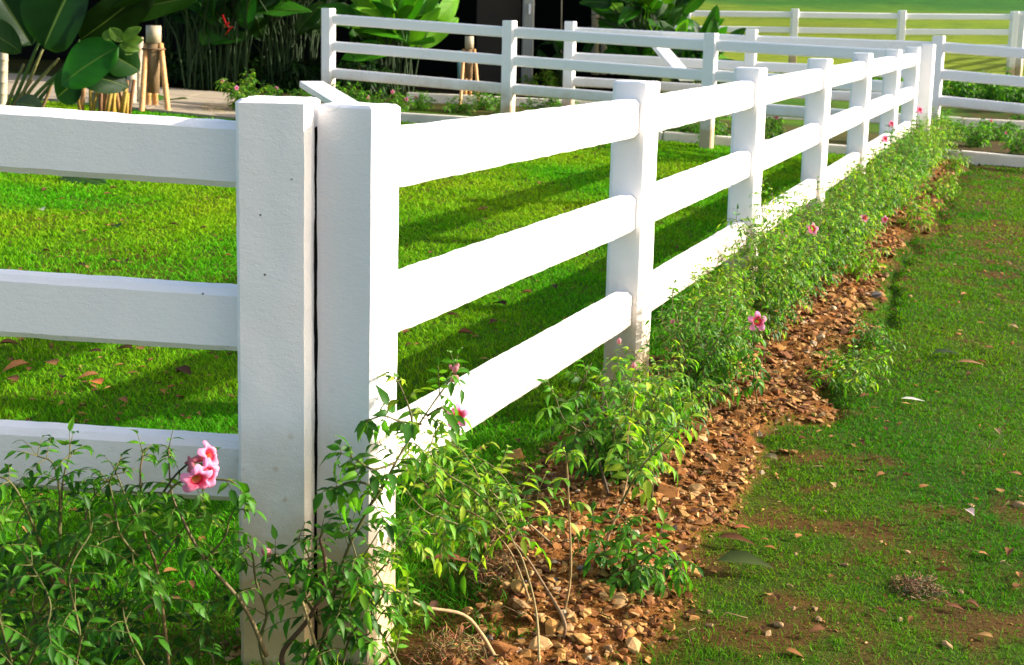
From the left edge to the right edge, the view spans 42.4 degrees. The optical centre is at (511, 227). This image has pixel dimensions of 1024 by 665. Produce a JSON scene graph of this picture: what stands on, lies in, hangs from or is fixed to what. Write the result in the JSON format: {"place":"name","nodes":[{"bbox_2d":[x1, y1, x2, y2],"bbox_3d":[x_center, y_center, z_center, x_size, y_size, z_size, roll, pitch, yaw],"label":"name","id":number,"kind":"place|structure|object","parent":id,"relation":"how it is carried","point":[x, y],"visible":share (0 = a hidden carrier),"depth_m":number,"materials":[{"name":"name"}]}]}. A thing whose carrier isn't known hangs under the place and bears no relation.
{"place":"outdoors","nodes":[
{"label":"outdoors","id":0,"kind":"place"},
{"bbox_2d":[7,73,320,119],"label":"path","id":1,"kind":"structure","parent":0,"point":[197,98],"depth_m":15.46,"materials":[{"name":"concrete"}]},
{"bbox_2d":[139,25,170,111],"bbox_3d":[-3.923,-1.745,14.585,0.349,0.952,0.650,0,9,-10],"label":"bamboo support","id":2,"kind":"object","parent":1,"relation":"on","point":[153,60],"visible":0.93,"depth_m":14.43,"materials":[{"name":"beige plant"}]},
{"bbox_2d":[299,81,357,102],"bbox_3d":[-1.837,-1.332,13.615,0.270,0.260,1.657,-3,10,-24],"label":"sloping plank","id":3,"kind":"object","parent":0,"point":[323,91],"visible":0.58,"depth_m":13.77,"materials":[{"name":"white paint"}]},
{"bbox_2d":[0,0,1023,664],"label":"ground","id":4,"kind":"structure","parent":0,"point":[960,62],"depth_m":4.17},
{"bbox_2d":[0,52,7,104],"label":"bamboo pole","id":5,"kind":"object","parent":4,"relation":"on","point":[3,75],"visible":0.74,"depth_m":13.91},
{"bbox_2d":[59,176,106,184],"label":"fallen leaf","id":6,"kind":"object","parent":4,"relation":"on","point":[86,180],"visible":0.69,"depth_m":9.19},
{"bbox_2d":[0,0,195,107],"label":"broad leaf plant","id":7,"kind":"object","parent":4,"relation":"on","point":[98,60],"visible":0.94,"depth_m":11.92,"materials":[{"name":"green plant"}]},
{"bbox_2d":[77,79,135,113],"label":"cane clump","id":8,"kind":"object","parent":4,"relation":"on","point":[120,102],"visible":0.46,"depth_m":12.96,"materials":[{"name":"beige plant"}]},
{"bbox_2d":[0,416,246,664],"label":"flowering shrub","id":9,"kind":"object","parent":4,"relation":"on","point":[44,652],"visible":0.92,"depth_m":2.44,"materials":[{"name":"green plant"}]},
{"bbox_2d":[137,37,142,100],"bbox_3d":[-4.297,-1.755,15.227,0.111,0.859,0.091,1,9,0],"label":"bamboo pole","id":10,"kind":"object","parent":4,"relation":"on","point":[140,46],"visible":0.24,"depth_m":15.19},
{"bbox_2d":[0,96,319,664],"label":"white rail fence","id":11,"kind":"object","parent":4,"relation":"on","point":[260,155],"visible":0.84,"depth_m":2.70,"materials":[{"name":"paint"}]},
{"bbox_2d":[77,425,268,664],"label":"flowering shrub","id":12,"kind":"object","parent":4,"relation":"on","point":[203,475],"visible":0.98,"depth_m":2.46,"materials":[{"name":"green plant"}]},
{"bbox_2d":[160,51,191,86],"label":"bush","id":13,"kind":"object","parent":4,"relation":"on","point":[172,82],"visible":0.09,"depth_m":18.04,"materials":[{"name":"green plant"}]},
{"bbox_2d":[155,14,200,65],"bbox_3d":[-4.734,-3.433,18.914,2.409,2.648,1.714,1,9,0],"label":"heliconia","id":14,"kind":"object","parent":4,"relation":"on","point":[176,27],"visible":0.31,"depth_m":18.96,"materials":[{"name":"green plant"}]},
{"bbox_2d":[166,48,225,88],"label":"bush","id":15,"kind":"object","parent":4,"relation":"on","point":[176,70],"visible":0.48,"depth_m":18.03,"materials":[{"name":"green plant"}]},
{"bbox_2d":[164,0,250,90],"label":"heliconia","id":16,"kind":"object","parent":4,"relation":"on","point":[206,35],"visible":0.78,"depth_m":17.74,"materials":[{"name":"green plant"}]},
{"bbox_2d":[214,68,265,108],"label":"flowering shrub","id":17,"kind":"object","parent":4,"relation":"on","point":[236,89],"visible":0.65,"depth_m":14.79,"materials":[{"name":"green plant"}]},
{"bbox_2d":[179,0,311,90],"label":"heliconia","id":18,"kind":"object","parent":4,"relation":"on","point":[241,13],"visible":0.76,"depth_m":17.71,"materials":[{"name":"green plant"}]},
{"bbox_2d":[217,53,290,88],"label":"bush","id":19,"kind":"object","parent":4,"relation":"on","point":[250,65],"visible":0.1,"depth_m":18.52,"materials":[{"name":"green plant"}]},
{"bbox_2d":[217,0,324,91],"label":"heliconia","id":20,"kind":"object","parent":4,"relation":"on","point":[261,30],"visible":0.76,"depth_m":18.00,"materials":[{"name":"green plant"}]},
{"bbox_2d":[239,51,320,92],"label":"bush","id":21,"kind":"object","parent":4,"relation":"on","point":[295,76],"visible":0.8,"depth_m":17.96,"materials":[{"name":"green plant"}]},
{"bbox_2d":[263,0,348,68],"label":"heliconia","id":22,"kind":"object","parent":4,"relation":"on","point":[313,32],"visible":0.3,"depth_m":18.81,"materials":[{"name":"green plant"}]},
{"bbox_2d":[8,0,636,91],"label":"garden building","id":23,"kind":"structure","parent":4,"relation":"on","point":[549,14],"depth_m":22.31,"materials":[{"name":"black paint"}]},
{"bbox_2d":[292,55,363,92],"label":"bush","id":24,"kind":"object","parent":4,"relation":"on","point":[317,75],"visible":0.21,"depth_m":18.22,"materials":[{"name":"green plant"}]},
{"bbox_2d":[206,347,495,664],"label":"flowering shrub","id":25,"kind":"object","parent":4,"relation":"on","point":[409,429],"visible":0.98,"depth_m":2.57,"materials":[{"name":"green plant"}]},
{"bbox_2d":[340,81,382,102],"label":"flowering shrub","id":26,"kind":"object","parent":4,"relation":"on","point":[350,92],"visible":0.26,"depth_m":15.48,"materials":[{"name":"green plant"}]},
{"bbox_2d":[340,55,393,98],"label":"bush","id":27,"kind":"object","parent":4,"relation":"on","point":[376,87],"visible":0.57,"depth_m":17.52,"materials":[{"name":"green plant"}]},
{"bbox_2d":[318,19,416,89],"bbox_3d":[-2.048,-2.560,19.052,1.632,1.134,1.486,1,9,0],"label":"heliconia","id":28,"kind":"object","parent":4,"relation":"on","point":[355,37],"visible":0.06,"depth_m":18.67,"materials":[{"name":"green plant"}]},
{"bbox_2d":[317,0,458,97],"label":"heliconia","id":29,"kind":"object","parent":4,"relation":"on","point":[434,10],"visible":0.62,"depth_m":17.86,"materials":[{"name":"green plant"}]},
{"bbox_2d":[372,85,414,111],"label":"flowering shrub","id":30,"kind":"object","parent":4,"relation":"on","point":[397,100],"visible":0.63,"depth_m":15.75,"materials":[{"name":"green plant"}]},
{"bbox_2d":[404,90,437,110],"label":"flowering shrub","id":31,"kind":"object","parent":4,"relation":"on","point":[418,103],"visible":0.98,"depth_m":16.63,"materials":[{"name":"green plant"}]},
{"bbox_2d":[397,620,499,664],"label":"dry tussock","id":32,"kind":"object","parent":4,"relation":"on","point":[484,652],"visible":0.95,"depth_m":2.79,"materials":[{"name":"brown plant"}]},
{"bbox_2d":[442,95,479,113],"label":"flowering shrub","id":33,"kind":"object","parent":4,"relation":"on","point":[460,108],"visible":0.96,"depth_m":16.55,"materials":[{"name":"green plant"}]},
{"bbox_2d":[459,36,479,105],"bbox_3d":[-0.543,-2.075,17.541,0.296,0.911,0.640,1,9,0],"label":"bamboo support","id":34,"kind":"object","parent":4,"relation":"on","point":[466,71],"visible":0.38,"depth_m":17.41,"materials":[{"name":"beige plant"}]},
{"bbox_2d":[470,91,499,109],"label":"flowering shrub","id":35,"kind":"object","parent":4,"relation":"on","point":[484,104],"visible":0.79,"depth_m":16.94,"materials":[{"name":"green plant"}]},
{"bbox_2d":[391,403,591,661],"bbox_3d":[-0.059,0.603,3.034,0.480,0.569,0.600,1,9,0],"label":"flowering shrub","id":36,"kind":"object","parent":4,"relation":"on","point":[506,509],"visible":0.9,"depth_m":2.96,"materials":[{"name":"green plant"}]},
{"bbox_2d":[466,549,533,590],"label":"dry tussock","id":37,"kind":"object","parent":4,"relation":"on","point":[497,563],"visible":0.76,"depth_m":3.17,"materials":[{"name":"brown plant"}]},
{"bbox_2d":[2,177,1023,656],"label":"leaf litter","id":38,"kind":"object","parent":4,"relation":"on","point":[686,557],"visible":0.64,"depth_m":3.93,"materials":[{"name":"plant"}]},
{"bbox_2d":[4,197,1023,661],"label":"soil crumbs","id":39,"kind":"object","parent":4,"relation":"on","point":[854,411],"visible":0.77,"depth_m":4.32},
{"bbox_2d":[519,96,558,109],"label":"flowering shrub","id":40,"kind":"object","parent":4,"relation":"on","point":[540,105],"visible":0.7,"depth_m":16.65,"materials":[{"name":"green plant"}]},
{"bbox_2d":[538,68,562,86],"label":"flowering shrub","id":41,"kind":"object","parent":4,"relation":"on","point":[550,81],"visible":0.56,"depth_m":19.20,"materials":[{"name":"green plant"}]},
{"bbox_2d":[545,618,559,634],"bbox_3d":[0.091,0.891,2.944,0.038,0.020,0.056,9,19,4],"label":"rock","id":42,"kind":"object","parent":4,"relation":"on","point":[551,626],"visible":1,"depth_m":2.94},
{"bbox_2d":[524,40,594,86],"bbox_3d":[0.630,-2.385,19.434,0.747,0.896,1.019,8,11,38],"label":"heliconia","id":43,"kind":"object","parent":4,"relation":"on","point":[559,46],"visible":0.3,"depth_m":19.37,"materials":[{"name":"green plant"}]},
{"bbox_2d":[193,158,969,664],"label":"gravel","id":44,"kind":"structure","parent":4,"relation":"on","point":[649,600],"depth_m":3.75,"materials":[{"name":"gravel"}]},
{"bbox_2d":[490,640,519,653],"bbox_3d":[-0.016,0.899,2.819,0.066,0.031,0.045,10,-9,-7],"label":"rock","id":45,"kind":"object","parent":44,"relation":"on","point":[498,647],"visible":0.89,"depth_m":2.80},
{"bbox_2d":[528,635,553,651],"bbox_3d":[0.064,0.902,2.857,0.065,0.033,0.045,-5,5,-25],"label":"rock","id":46,"kind":"object","parent":44,"relation":"on","point":[545,642],"visible":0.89,"depth_m":2.85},
{"bbox_2d":[612,592,627,608],"bbox_3d":[0.251,0.873,3.088,0.042,0.023,0.061,8,26,7],"label":"rock","id":47,"kind":"object","parent":44,"relation":"on","point":[621,598],"visible":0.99,"depth_m":3.08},
{"bbox_2d":[573,633,591,644],"bbox_3d":[0.155,0.906,2.900,0.033,0.027,0.046,-5,11,-35],"label":"rock","id":48,"kind":"object","parent":4,"relation":"on","point":[583,639],"visible":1,"depth_m":2.89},
{"bbox_2d":[317,47,920,664],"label":"white rail fence","id":49,"kind":"object","parent":4,"relation":"on","point":[373,299],"visible":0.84,"depth_m":3.52,"materials":[{"name":"paint"}]},
{"bbox_2d":[535,338,705,569],"bbox_3d":[0.269,0.573,3.548,0.432,0.479,0.847,1,9,0],"label":"flowering shrub","id":50,"kind":"object","parent":4,"relation":"on","point":[570,421],"visible":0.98,"depth_m":3.59,"materials":[{"name":"green plant"}]},
{"bbox_2d":[321,8,935,149],"bbox_3d":[0.953,-1.542,14.246,6.850,1.493,0.132,5,10,22],"label":"white rail fence","id":51,"kind":"object","parent":4,"relation":"on","point":[509,60],"visible":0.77,"depth_m":14.37,"materials":[{"name":"paint"}]},
{"bbox_2d":[561,367,708,493],"bbox_3d":[0.384,0.624,3.887,0.486,0.416,0.444,-7,12,-41],"label":"flowering shrub","id":52,"kind":"object","parent":4,"relation":"on","point":[614,431],"visible":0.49,"depth_m":3.80,"materials":[{"name":"green plant"}]},
{"bbox_2d":[571,500,703,601],"bbox_3d":[0.297,0.798,3.174,0.298,0.247,0.252,8,11,38],"label":"flowering shrub","id":53,"kind":"object","parent":4,"relation":"on","point":[638,572],"visible":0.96,"depth_m":3.17,"materials":[{"name":"green plant"}]},
{"bbox_2d":[579,0,704,92],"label":"heliconia","id":54,"kind":"object","parent":4,"relation":"on","point":[648,13],"visible":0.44,"depth_m":19.07,"materials":[{"name":"green plant"}]},
{"bbox_2d":[601,341,728,440],"bbox_3d":[0.462,0.551,4.252,0.456,0.390,0.450,-3,10,-27],"label":"flowering shrub","id":55,"kind":"object","parent":4,"relation":"on","point":[657,379],"visible":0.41,"depth_m":4.18,"materials":[{"name":"green plant"}]},
{"bbox_2d":[657,483,678,500],"bbox_3d":[0.441,0.758,3.750,0.058,0.040,0.097,-3,19,-21],"label":"rock","id":56,"kind":"object","parent":4,"relation":"on","point":[668,491],"visible":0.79,"depth_m":3.74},
{"bbox_2d":[355,301,1010,664],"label":"twig litter","id":57,"kind":"object","parent":4,"relation":"on","point":[684,531],"visible":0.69,"depth_m":3.55,"materials":[{"name":"brown plant"}]},
{"bbox_2d":[638,5,745,83],"bbox_3d":[2.607,-2.513,19.175,1.602,1.416,1.373,6,10,26],"label":"heliconia","id":58,"kind":"object","parent":4,"relation":"on","point":[713,22],"visible":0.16,"depth_m":18.78,"materials":[{"name":"green plant"}]},
{"bbox_2d":[645,280,771,409],"bbox_3d":[0.681,0.410,4.658,0.473,0.527,0.481,1,9,0],"label":"flowering shrub","id":59,"kind":"object","parent":4,"relation":"on","point":[703,359],"visible":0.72,"depth_m":4.57,"materials":[{"name":"green plant"}]},
{"bbox_2d":[400,112,1023,167],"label":"kerb","id":60,"kind":"structure","parent":4,"relation":"on","point":[994,159],"depth_m":14.27,"materials":[{"name":"concrete"}]},
{"bbox_2d":[407,92,1023,128],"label":"kerb","id":61,"kind":"structure","parent":4,"relation":"on","point":[442,98],"depth_m":17.62,"materials":[{"name":"concrete"}]},
{"bbox_2d":[681,244,758,358],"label":"flowering shrub","id":62,"kind":"object","parent":4,"relation":"on","point":[734,276],"visible":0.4,"depth_m":5.24,"materials":[{"name":"green plant"}]},
{"bbox_2d":[714,114,731,135],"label":"flowering shrub","id":63,"kind":"object","parent":4,"relation":"on","point":[723,126],"visible":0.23,"depth_m":14.88,"materials":[{"name":"green plant"}]},
{"bbox_2d":[670,310,779,403],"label":"flowering shrub","id":64,"kind":"object","parent":4,"relation":"on","point":[760,326],"visible":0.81,"depth_m":4.60,"materials":[{"name":"green plant"}]},
{"bbox_2d":[671,265,782,387],"bbox_3d":[0.791,0.374,4.956,0.431,0.496,0.470,1,9,0],"label":"flowering shrub","id":65,"kind":"object","parent":4,"relation":"on","point":[737,312],"visible":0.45,"depth_m":4.93,"materials":[{"name":"green plant"}]},
{"bbox_2d":[718,550,774,568],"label":"fallen leaf","id":66,"kind":"object","parent":4,"relation":"on","point":[739,556],"visible":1,"depth_m":3.35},
{"bbox_2d":[717,189,831,343],"bbox_3d":[1.091,0.166,5.684,0.503,0.668,0.583,1,9,0],"label":"flowering shrub","id":67,"kind":"object","parent":4,"relation":"on","point":[760,279],"visible":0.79,"depth_m":5.60,"materials":[{"name":"green plant"}]},
{"bbox_2d":[764,116,785,138],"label":"flowering shrub","id":68,"kind":"object","parent":4,"relation":"on","point":[774,126],"visible":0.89,"depth_m":15.13,"materials":[{"name":"green plant"}]},
{"bbox_2d":[742,178,828,320],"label":"flowering shrub","id":69,"kind":"object","parent":4,"relation":"on","point":[792,233],"visible":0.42,"depth_m":6.01,"materials":[{"name":"green plant"}]},
{"bbox_2d":[562,21,1023,128],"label":"white rail fence","id":70,"kind":"object","parent":4,"relation":"on","point":[570,80],"visible":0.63,"depth_m":15.67,"materials":[{"name":"paint"}]},
{"bbox_2d":[652,47,693,80],"bbox_3d":[1.848,-1.957,15.426,0.170,0.442,1.334,0,9,-10],"label":"sloping plank","id":71,"kind":"object","parent":70,"relation":"attached to","point":[668,57],"visible":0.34,"depth_m":15.39,"materials":[{"name":"white paint"}]},
{"bbox_2d":[757,191,835,303],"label":"flowering shrub","id":72,"kind":"object","parent":4,"relation":"on","point":[815,260],"visible":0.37,"depth_m":6.27,"materials":[{"name":"green plant"}]},
{"bbox_2d":[782,203,859,294],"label":"flowering shrub","id":73,"kind":"object","parent":4,"relation":"on","point":[815,283],"visible":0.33,"depth_m":6.72,"materials":[{"name":"green plant"}]},
{"bbox_2d":[790,178,873,272],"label":"flowering shrub","id":74,"kind":"object","parent":4,"relation":"on","point":[831,221],"visible":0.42,"depth_m":7.05,"materials":[{"name":"green plant"}]},
{"bbox_2d":[805,176,868,267],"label":"flowering shrub","id":75,"kind":"object","parent":4,"relation":"on","point":[859,200],"visible":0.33,"depth_m":7.32,"materials":[{"name":"green plant"}]},
{"bbox_2d":[674,9,1018,75],"bbox_3d":[5.723,-3.758,26.770,8.919,1.422,0.242,2,9,1],"label":"white rail fence","id":76,"kind":"object","parent":4,"relation":"on","point":[900,31],"visible":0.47,"depth_m":26.64,"materials":[{"name":"paint"}]},
{"bbox_2d":[803,338,893,397],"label":"weed","id":77,"kind":"object","parent":4,"relation":"on","point":[848,375],"visible":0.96,"depth_m":5.14,"materials":[{"name":"green plant"}]},
{"bbox_2d":[822,177,879,253],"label":"flowering shrub","id":78,"kind":"object","parent":4,"relation":"on","point":[868,221],"visible":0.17,"depth_m":7.76,"materials":[{"name":"green plant"}]},
{"bbox_2d":[828,221,890,282],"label":"flowering shrub","id":79,"kind":"object","parent":4,"relation":"on","point":[861,262],"visible":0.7,"depth_m":7.15,"materials":[{"name":"green plant"}]},
{"bbox_2d":[829,165,890,244],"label":"flowering shrub","id":80,"kind":"object","parent":4,"relation":"on","point":[883,218],"visible":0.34,"depth_m":8.12,"materials":[{"name":"green plant"}]},
{"bbox_2d":[840,157,901,234],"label":"flowering shrub","id":81,"kind":"object","parent":4,"relation":"on","point":[882,199],"visible":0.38,"depth_m":8.41,"materials":[{"name":"green plant"}]},
{"bbox_2d":[847,316,905,350],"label":"weed","id":82,"kind":"object","parent":4,"relation":"on","point":[869,338],"visible":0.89,"depth_m":5.84,"materials":[{"name":"green plant"}]},
{"bbox_2d":[845,144,913,226],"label":"flowering shrub","id":83,"kind":"object","parent":4,"relation":"on","point":[870,168],"visible":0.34,"depth_m":8.89,"materials":[{"name":"green plant"}]},
{"bbox_2d":[856,144,910,217],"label":"flowering shrub","id":84,"kind":"object","parent":4,"relation":"on","point":[885,177],"visible":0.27,"depth_m":9.25,"materials":[{"name":"green plant"}]},
{"bbox_2d":[866,148,910,214],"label":"flowering shrub","id":85,"kind":"object","parent":4,"relation":"on","point":[895,179],"visible":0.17,"depth_m":9.50,"materials":[{"name":"green plant"}]},
{"bbox_2d":[870,153,918,209],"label":"flowering shrub","id":86,"kind":"object","parent":4,"relation":"on","point":[902,177],"visible":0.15,"depth_m":9.97,"materials":[{"name":"green plant"}]},
{"bbox_2d":[872,130,931,202],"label":"flowering shrub","id":87,"kind":"object","parent":4,"relation":"on","point":[912,164],"visible":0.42,"depth_m":10.24,"materials":[{"name":"green plant"}]},
{"bbox_2d":[885,127,934,193],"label":"flowering shrub","id":88,"kind":"object","parent":4,"relation":"on","point":[902,141],"visible":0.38,"depth_m":10.58,"materials":[{"name":"green plant"}]},
{"bbox_2d":[894,123,935,183],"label":"flowering shrub","id":89,"kind":"object","parent":4,"relation":"on","point":[915,141],"visible":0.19,"depth_m":11.25,"materials":[{"name":"green plant"}]},
{"bbox_2d":[885,571,950,606],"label":"dry tussock","id":90,"kind":"object","parent":4,"relation":"on","point":[921,583],"visible":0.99,"depth_m":3.31,"materials":[{"name":"brown plant"}]},
{"bbox_2d":[892,175,944,231],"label":"flowering shrub","id":91,"kind":"object","parent":4,"relation":"on","point":[918,213],"visible":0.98,"depth_m":9.07,"materials":[{"name":"green plant"}]},
{"bbox_2d":[903,127,939,180],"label":"flowering shrub","id":92,"kind":"object","parent":4,"relation":"on","point":[929,138],"visible":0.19,"depth_m":11.69,"materials":[{"name":"green plant"}]},
{"bbox_2d":[906,119,941,174],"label":"flowering shrub","id":93,"kind":"object","parent":4,"relation":"on","point":[929,163],"visible":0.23,"depth_m":12.12,"materials":[{"name":"green plant"}]},
{"bbox_2d":[907,119,948,168],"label":"flowering shrub","id":94,"kind":"object","parent":4,"relation":"on","point":[935,141],"visible":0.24,"depth_m":12.42,"materials":[{"name":"green plant"}]},
{"bbox_2d":[915,114,951,163],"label":"flowering shrub","id":95,"kind":"object","parent":4,"relation":"on","point":[948,141],"visible":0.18,"depth_m":12.75,"materials":[{"name":"green plant"}]},
{"bbox_2d":[918,167,960,200],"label":"flowering shrub","id":96,"kind":"object","parent":4,"relation":"on","point":[939,187],"visible":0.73,"depth_m":10.95,"materials":[{"name":"green plant"}]},
{"bbox_2d":[930,108,959,164],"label":"flowering shrub","id":97,"kind":"object","parent":4,"relation":"on","point":[942,139],"visible":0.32,"depth_m":13.08,"materials":[{"name":"green plant"}]},
{"bbox_2d":[933,116,964,157],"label":"flowering shrub","id":98,"kind":"object","parent":4,"relation":"on","point":[957,135],"visible":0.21,"depth_m":13.79,"materials":[{"name":"green plant"}]},
{"bbox_2d":[934,149,973,174],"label":"flowering shrub","id":99,"kind":"object","parent":4,"relation":"on","point":[954,161],"visible":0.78,"depth_m":12.90,"materials":[{"name":"green plant"}]},
{"bbox_2d":[941,80,982,97],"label":"bush","id":100,"kind":"object","parent":4,"relation":"on","point":[951,92],"visible":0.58,"depth_m":21.66,"materials":[{"name":"green plant"}]},
{"bbox_2d":[960,121,1000,147],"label":"flowering shrub","id":101,"kind":"object","parent":4,"relation":"on","point":[977,144],"visible":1,"depth_m":15.41,"materials":[{"name":"green plant"}]},
{"bbox_2d":[946,70,1017,100],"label":"bush","id":102,"kind":"object","parent":4,"relation":"on","point":[973,94],"visible":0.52,"depth_m":21.22,"materials":[{"name":"green plant"}]},
{"bbox_2d":[978,68,1023,103],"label":"bush","id":103,"kind":"object","parent":4,"relation":"on","point":[1001,91],"visible":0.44,"depth_m":20.22,"materials":[{"name":"green plant"}]},
{"bbox_2d":[982,118,1022,139],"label":"flowering shrub","id":104,"kind":"object","parent":4,"relation":"on","point":[1003,133],"visible":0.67,"depth_m":16.33,"materials":[{"name":"green plant"}]},
{"bbox_2d":[999,125,1023,154],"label":"flowering shrub","id":105,"kind":"object","parent":4,"relation":"on","point":[1015,150],"visible":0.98,"depth_m":14.92,"materials":[{"name":"green plant"}]},
{"bbox_2d":[1014,11,1023,75],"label":"white rail fence","id":106,"kind":"object","parent":4,"relation":"on","point":[1019,62],"visible":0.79,"depth_m":26.66,"materials":[{"name":"paint"}]},
{"bbox_2d":[0,96,1023,664],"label":"lawn grass","id":107,"kind":"structure","parent":0,"point":[672,228],"depth_m":5.26,"materials":[{"name":"plant"}]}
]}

